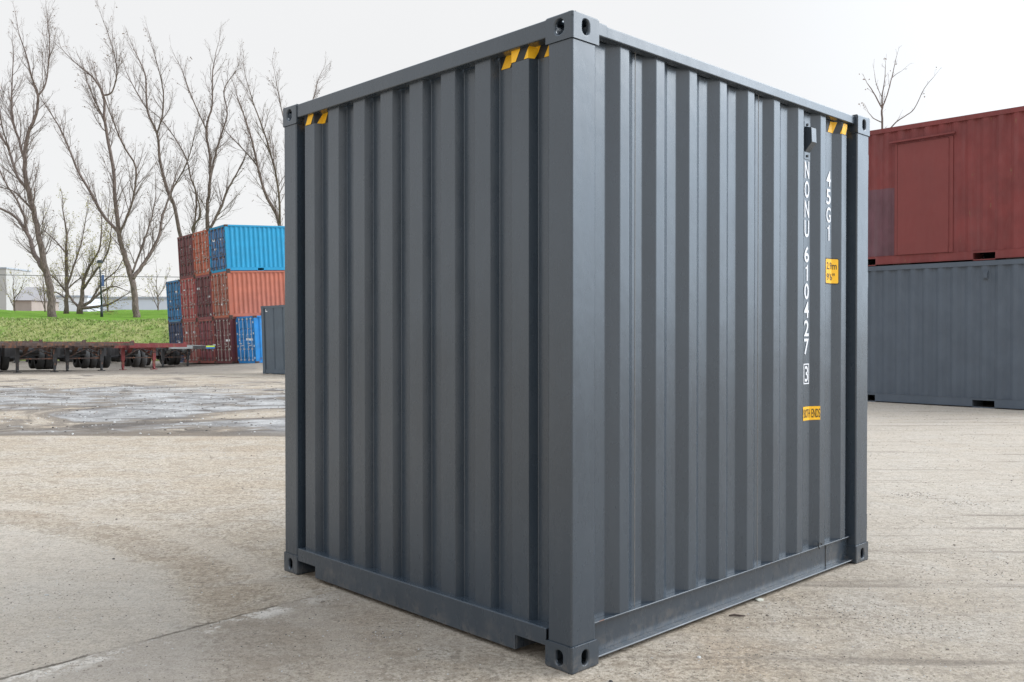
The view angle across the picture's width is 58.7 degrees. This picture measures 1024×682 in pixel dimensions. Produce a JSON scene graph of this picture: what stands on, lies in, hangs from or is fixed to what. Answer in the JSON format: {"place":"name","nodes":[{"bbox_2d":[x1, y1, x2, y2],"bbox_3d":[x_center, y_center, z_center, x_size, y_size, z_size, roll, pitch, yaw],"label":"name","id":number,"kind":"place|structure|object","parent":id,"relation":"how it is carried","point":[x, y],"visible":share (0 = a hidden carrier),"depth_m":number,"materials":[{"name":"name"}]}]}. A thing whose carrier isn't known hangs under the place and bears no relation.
{"place":"outdoors","nodes":[
{"label":"outdoors","id":0,"kind":"place"},
{"bbox_2d":[0,267,30,309],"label":"building","id":1,"kind":"structure","parent":0,"point":[5,302],"depth_m":321.89,"materials":[{"name":"concrete"}]},
{"bbox_2d":[12,287,60,310],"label":"brick house","id":2,"kind":"structure","parent":0,"point":[25,302],"depth_m":201.60,"materials":[{"name":"grey"}]},
{"bbox_2d":[56,295,100,311],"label":"warehouse","id":3,"kind":"structure","parent":0,"point":[72,307],"depth_m":239.92,"materials":[{"name":"white metal"}]},
{"bbox_2d":[20,275,149,276],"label":"overhead cable","id":4,"kind":"object","parent":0,"point":[94,276],"visible":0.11,"depth_m":99.91,"materials":[{"name":"paint"}]},
{"bbox_2d":[0,310,177,360],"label":"grass bank","id":5,"kind":"structure","parent":0,"point":[122,315],"depth_m":67.83,"materials":[{"name":"green plant"}]},
{"bbox_2d":[1,260,28,310],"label":"sapling","id":6,"kind":"object","parent":5,"relation":"on","point":[14,301],"visible":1,"depth_m":91.84,"materials":[{"name":"brown plant"}]},
{"bbox_2d":[0,0,64,316],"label":"bare tree","id":7,"kind":"object","parent":5,"relation":"on","point":[25,183],"visible":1,"depth_m":77.01,"materials":[{"name":"brown plant"}]},
{"bbox_2d":[23,257,58,311],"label":"sapling","id":8,"kind":"object","parent":5,"relation":"on","point":[43,286],"visible":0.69,"depth_m":92.05,"materials":[{"name":"brown plant"}]},
{"bbox_2d":[27,188,104,313],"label":"budding tree","id":9,"kind":"object","parent":5,"relation":"on","point":[66,270],"visible":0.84,"depth_m":85.98,"materials":[{"name":"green plant"}]},
{"bbox_2d":[0,317,168,360],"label":"grass tufts","id":10,"kind":"object","parent":5,"relation":"on","point":[13,319],"visible":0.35,"depth_m":67.81,"materials":[{"name":"green plant"}]},
{"bbox_2d":[97,260,104,316],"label":"street lamp","id":11,"kind":"object","parent":5,"relation":"on","point":[99,262],"visible":0.94,"depth_m":76.91,"materials":[{"name":"metal"}]},
{"bbox_2d":[54,195,149,313],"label":"budding tree","id":12,"kind":"object","parent":5,"relation":"on","point":[81,305],"visible":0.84,"depth_m":85.83,"materials":[{"name":"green plant"}]},
{"bbox_2d":[25,0,187,317],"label":"bare tree","id":13,"kind":"object","parent":5,"relation":"on","point":[131,273],"visible":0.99,"depth_m":76.78,"materials":[{"name":"brown plant"}]},
{"bbox_2d":[90,250,122,310],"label":"sapling","id":14,"kind":"object","parent":5,"relation":"on","point":[108,279],"visible":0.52,"depth_m":91.91,"materials":[{"name":"brown plant"}]},
{"bbox_2d":[139,256,175,309],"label":"sapling","id":15,"kind":"object","parent":5,"relation":"on","point":[158,301],"visible":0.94,"depth_m":92.08,"materials":[{"name":"brown plant"}]},
{"bbox_2d":[115,19,216,236],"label":"bare tree","id":16,"kind":"object","parent":5,"relation":"on","point":[162,116],"visible":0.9,"depth_m":83.49,"materials":[{"name":"brown plant"}]},
{"bbox_2d":[170,24,253,233],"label":"bare tree","id":17,"kind":"object","parent":5,"relation":"on","point":[214,156],"visible":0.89,"depth_m":83.80,"materials":[{"name":"brown plant"}]},
{"bbox_2d":[211,42,330,225],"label":"bare tree","id":18,"kind":"object","parent":5,"relation":"on","point":[277,216],"visible":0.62,"depth_m":83.42,"materials":[{"name":"brown plant"}]},
{"bbox_2d":[102,297,166,310],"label":"warehouse","id":19,"kind":"structure","parent":0,"point":[145,303],"depth_m":229.91,"materials":[{"name":"white metal"}]},
{"bbox_2d":[0,361,1023,681],"bbox_3d":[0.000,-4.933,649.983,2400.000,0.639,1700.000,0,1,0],"label":"ground","id":20,"kind":"structure","parent":0,"point":[170,645],"depth_m":5.65,"materials":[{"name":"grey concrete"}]},
{"bbox_2d":[0,341,26,371],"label":"trailer chassis","id":21,"kind":"object","parent":20,"relation":"on","point":[2,344],"visible":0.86,"depth_m":34.94,"materials":[{"name":"metal"}]},
{"bbox_2d":[0,339,85,372],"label":"trailer chassis","id":22,"kind":"object","parent":20,"relation":"on","point":[39,355],"visible":0.92,"depth_m":37.15,"materials":[{"name":"metal"}]},
{"bbox_2d":[30,340,133,370],"bbox_3d":[-18.930,0.629,39.769,2.400,1.290,8.079,0,1,-38],"label":"trailer chassis","id":23,"kind":"object","parent":20,"relation":"on","point":[83,356],"visible":0.55,"depth_m":39.27,"materials":[{"name":"metal"}]},
{"bbox_2d":[86,340,186,369],"bbox_3d":[-17.708,0.654,42.408,2.400,1.290,8.079,0,1,-38],"label":"trailer chassis","id":24,"kind":"object","parent":20,"relation":"on","point":[135,354],"visible":0.62,"depth_m":41.91,"materials":[{"name":"red paint"}]},
{"bbox_2d":[168,321,184,362],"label":"shipping container","id":25,"kind":"object","parent":20,"relation":"on","point":[175,332],"visible":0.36,"depth_m":57.57,"materials":[{"name":"metal"}]},
{"bbox_2d":[169,323,176,342],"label":"door","id":26,"kind":"structure","parent":25,"relation":"in","point":[172,336],"depth_m":58.06,"materials":[{"name":"blue paint"}]},
{"bbox_2d":[166,279,190,321],"bbox_3d":[-19.096,-2.682,59.539,6.098,2.591,2.438,-4,2,-40],"label":"shipping container","id":27,"kind":"object","parent":25,"relation":"on","point":[173,294],"visible":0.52,"depth_m":57.66,"materials":[{"name":"metal"}]},
{"bbox_2d":[166,283,174,319],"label":"door","id":28,"kind":"structure","parent":27,"relation":"in","point":[169,286],"depth_m":58.02,"materials":[{"name":"blue paint"}]},
{"bbox_2d":[173,282,180,318],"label":"door","id":29,"kind":"structure","parent":27,"relation":"in","point":[175,284],"depth_m":57.20,"materials":[{"name":"blue paint"}]},
{"bbox_2d":[176,323,182,360],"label":"door","id":30,"kind":"structure","parent":25,"relation":"in","point":[178,325],"depth_m":57.24,"materials":[{"name":"blue paint"}]},
{"bbox_2d":[146,344,215,366],"bbox_3d":[-19.363,0.787,51.443,2.400,1.290,8.089,0,1,-38],"label":"trailer chassis","id":31,"kind":"object","parent":20,"relation":"on","point":[170,356],"visible":0.52,"depth_m":50.93,"materials":[{"name":"metal"}]},
{"bbox_2d":[182,320,199,362],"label":"shipping container","id":32,"kind":"object","parent":20,"relation":"on","point":[190,332],"visible":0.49,"depth_m":55.58,"materials":[{"name":"metal"}]},
{"bbox_2d":[183,322,191,359],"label":"door","id":33,"kind":"structure","parent":32,"relation":"in","point":[186,326],"depth_m":56.07,"materials":[{"name":"orange paint"}]},
{"bbox_2d":[180,277,202,320],"bbox_3d":[-17.498,-2.713,57.618,6.098,2.591,2.438,-4,2,-40],"label":"shipping container","id":34,"kind":"object","parent":32,"relation":"on","point":[188,299],"visible":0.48,"depth_m":55.73,"materials":[{"name":"metal"}]},
{"bbox_2d":[180,280,189,318],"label":"door","id":35,"kind":"structure","parent":34,"relation":"in","point":[185,299],"depth_m":56.07,"materials":[{"name":"red metal"}]},
{"bbox_2d":[177,234,194,278],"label":"shipping container","id":36,"kind":"object","parent":34,"relation":"on","point":[185,256],"visible":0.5,"depth_m":55.67,"materials":[{"name":"metal"}]},
{"bbox_2d":[178,237,186,275],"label":"door","id":37,"kind":"structure","parent":36,"relation":"in","point":[183,265],"depth_m":56.02,"materials":[{"name":"red paint"}]},
{"bbox_2d":[185,236,192,275],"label":"door","id":38,"kind":"structure","parent":36,"relation":"in","point":[189,260],"depth_m":55.23,"materials":[{"name":"red paint"}]},
{"bbox_2d":[188,278,195,317],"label":"door","id":39,"kind":"structure","parent":34,"relation":"in","point":[191,292],"depth_m":55.28,"materials":[{"name":"red metal"}]},
{"bbox_2d":[190,322,197,360],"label":"door","id":40,"kind":"structure","parent":32,"relation":"in","point":[193,326],"depth_m":55.38,"materials":[{"name":"orange paint"}]},
{"bbox_2d":[197,319,215,362],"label":"shipping container","id":41,"kind":"object","parent":20,"relation":"on","point":[205,331],"visible":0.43,"depth_m":53.87,"materials":[{"name":"metal"}]},
{"bbox_2d":[198,321,207,360],"bbox_3d":[-18.413,0.000,54.291,0.145,2.401,1.114,-4,2,-40],"label":"door","id":42,"kind":"structure","parent":41,"relation":"in","point":[202,325],"depth_m":54.21,"materials":[{"name":"red paint"}]},
{"bbox_2d":[195,274,215,319],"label":"shipping container","id":43,"kind":"object","parent":41,"relation":"on","point":[203,290],"visible":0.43,"depth_m":53.80,"materials":[{"name":"metal"}]},
{"bbox_2d":[195,277,204,316],"bbox_3d":[-18.541,-2.593,54.229,0.145,2.401,1.114,-4,2,-40],"label":"door","id":44,"kind":"structure","parent":43,"relation":"in","point":[200,293],"depth_m":54.17,"materials":[{"name":"red paint"}]},
{"bbox_2d":[192,229,210,276],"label":"shipping container","id":45,"kind":"object","parent":43,"relation":"on","point":[201,253],"visible":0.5,"depth_m":53.73,"materials":[{"name":"metal"}]},
{"bbox_2d":[193,234,202,273],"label":"door","id":46,"kind":"structure","parent":45,"relation":"in","point":[197,238],"depth_m":54.09,"materials":[{"name":"orange paint"}]},
{"bbox_2d":[200,232,208,271],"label":"door","id":47,"kind":"structure","parent":45,"relation":"in","point":[204,246],"depth_m":53.31,"materials":[{"name":"orange paint"}]},
{"bbox_2d":[203,276,211,316],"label":"door","id":48,"kind":"structure","parent":43,"relation":"in","point":[206,280],"depth_m":53.36,"materials":[{"name":"red paint"}]},
{"bbox_2d":[206,321,214,360],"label":"door","id":49,"kind":"structure","parent":41,"relation":"in","point":[209,334],"depth_m":53.45,"materials":[{"name":"red paint"}]},
{"bbox_2d":[213,317,237,363],"bbox_3d":[-14.170,-0.182,53.843,6.098,2.591,2.438,-4,2,-40],"label":"shipping container","id":50,"kind":"object","parent":20,"relation":"on","point":[225,337],"visible":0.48,"depth_m":51.63,"materials":[{"name":"metal"}]},
{"bbox_2d":[214,319,224,360],"bbox_3d":[-16.814,-0.031,52.370,0.145,2.401,1.114,-4,2,-40],"label":"door","id":51,"kind":"structure","parent":50,"relation":"in","point":[218,324],"depth_m":52.31,"materials":[{"name":"red paint"}]},
{"bbox_2d":[222,319,231,360],"bbox_3d":[-16.093,-0.048,51.511,0.145,2.401,1.114,-4,2,-40],"label":"door","id":52,"kind":"structure","parent":50,"relation":"in","point":[226,325],"depth_m":51.53,"materials":[{"name":"red paint"}]},
{"bbox_2d":[211,271,284,318],"bbox_3d":[-14.300,-2.775,53.776,6.098,2.591,2.438,-4,2,-40],"label":"shipping container","id":53,"kind":"object","parent":50,"relation":"on","point":[241,293],"visible":0.62,"depth_m":51.91,"materials":[{"name":"metal"}]},
{"bbox_2d":[211,275,221,315],"bbox_3d":[-16.944,-2.624,52.304,0.145,2.401,1.114,-4,2,-40],"label":"door","id":54,"kind":"structure","parent":53,"relation":"in","point":[216,289],"depth_m":52.25,"materials":[{"name":"orange paint"}]},
{"bbox_2d":[220,273,228,315],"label":"door","id":55,"kind":"structure","parent":53,"relation":"in","point":[223,277],"depth_m":51.43,"materials":[{"name":"orange paint"}]},
{"bbox_2d":[208,224,284,273],"bbox_3d":[-14.430,-5.368,53.710,6.098,2.591,2.438,-4,2,-40],"label":"shipping container","id":56,"kind":"object","parent":53,"relation":"on","point":[246,247],"visible":0.55,"depth_m":51.97,"materials":[{"name":"metal"}]},
{"bbox_2d":[209,228,218,270],"bbox_3d":[-17.074,-5.217,52.237,0.145,2.401,1.114,-4,2,-40],"label":"door","id":57,"kind":"structure","parent":56,"relation":"in","point":[214,256],"depth_m":52.17,"materials":[{"name":"blue paint"}]},
{"bbox_2d":[217,226,225,268],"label":"door","id":58,"kind":"structure","parent":56,"relation":"in","point":[220,231],"depth_m":51.38,"materials":[{"name":"blue paint"}]},
{"bbox_2d":[235,315,262,362],"bbox_3d":[-12.357,-0.228,52.101,6.098,2.591,2.438,-4,2,-40],"label":"shipping container","id":59,"kind":"object","parent":20,"relation":"on","point":[249,337],"visible":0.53,"depth_m":49.84,"materials":[{"name":"metal"}]},
{"bbox_2d":[236,318,247,360],"bbox_3d":[-15.001,-0.080,50.629,0.145,2.401,1.114,-4,2,-40],"label":"door","id":60,"kind":"structure","parent":59,"relation":"in","point":[241,333],"depth_m":50.57,"materials":[{"name":"blue paint"}]},
{"bbox_2d":[245,317,254,360],"bbox_3d":[-14.280,-0.092,49.769,0.145,2.401,1.114,-4,2,-40],"label":"door","id":61,"kind":"structure","parent":59,"relation":"in","point":[248,321],"depth_m":49.75,"materials":[{"name":"blue paint"}]},
{"bbox_2d":[261,305,284,373],"bbox_3d":[-6.540,-0.100,33.649,6.098,2.591,2.442,-1,1,44],"label":"shipping container","id":62,"kind":"object","parent":20,"relation":"on","point":[273,333],"visible":0.22,"depth_m":34.35,"materials":[{"name":"metal"}]},
{"bbox_2d":[283,10,869,674],"bbox_3d":[0.471,-0.008,5.861,2.947,2.896,2.438,-1,1,-44],"label":"shipping container","id":63,"kind":"object","parent":20,"relation":"on","point":[575,336],"visible":1,"depth_m":4.75,"materials":[{"name":"metal"}]},
{"bbox_2d":[859,47,940,128],"bbox_3d":[19.135,-7.412,45.107,3.706,14.065,1.762,0,1,17],"label":"bare tree","id":64,"kind":"object","parent":20,"relation":"on","point":[881,103],"visible":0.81,"depth_m":45.79,"materials":[{"name":"brown plant"}]},
{"bbox_2d":[867,259,1023,408],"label":"shipping container","id":65,"kind":"object","parent":20,"relation":"on","point":[950,333],"visible":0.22,"depth_m":18.38,"materials":[{"name":"metal"}]},
{"bbox_2d":[868,106,1023,266],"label":"shipping container","id":66,"kind":"object","parent":65,"relation":"on","point":[946,190],"visible":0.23,"depth_m":18.32,"materials":[{"name":"red metal"}]},
{"bbox_2d":[894,136,953,254],"bbox_3d":[8.436,-2.952,18.676,0.062,2.323,1.169,-1,1,-44],"label":"panel","id":67,"kind":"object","parent":66,"relation":"in","point":[924,169],"depth_m":18.64,"materials":[{"name":"red paint"}]},
{"bbox_2d":[0,0,1023,296],"label":"sky","id":68,"kind":"structure","parent":0,"point":[817,51],"materials":[{"name":"white"}]}
]}

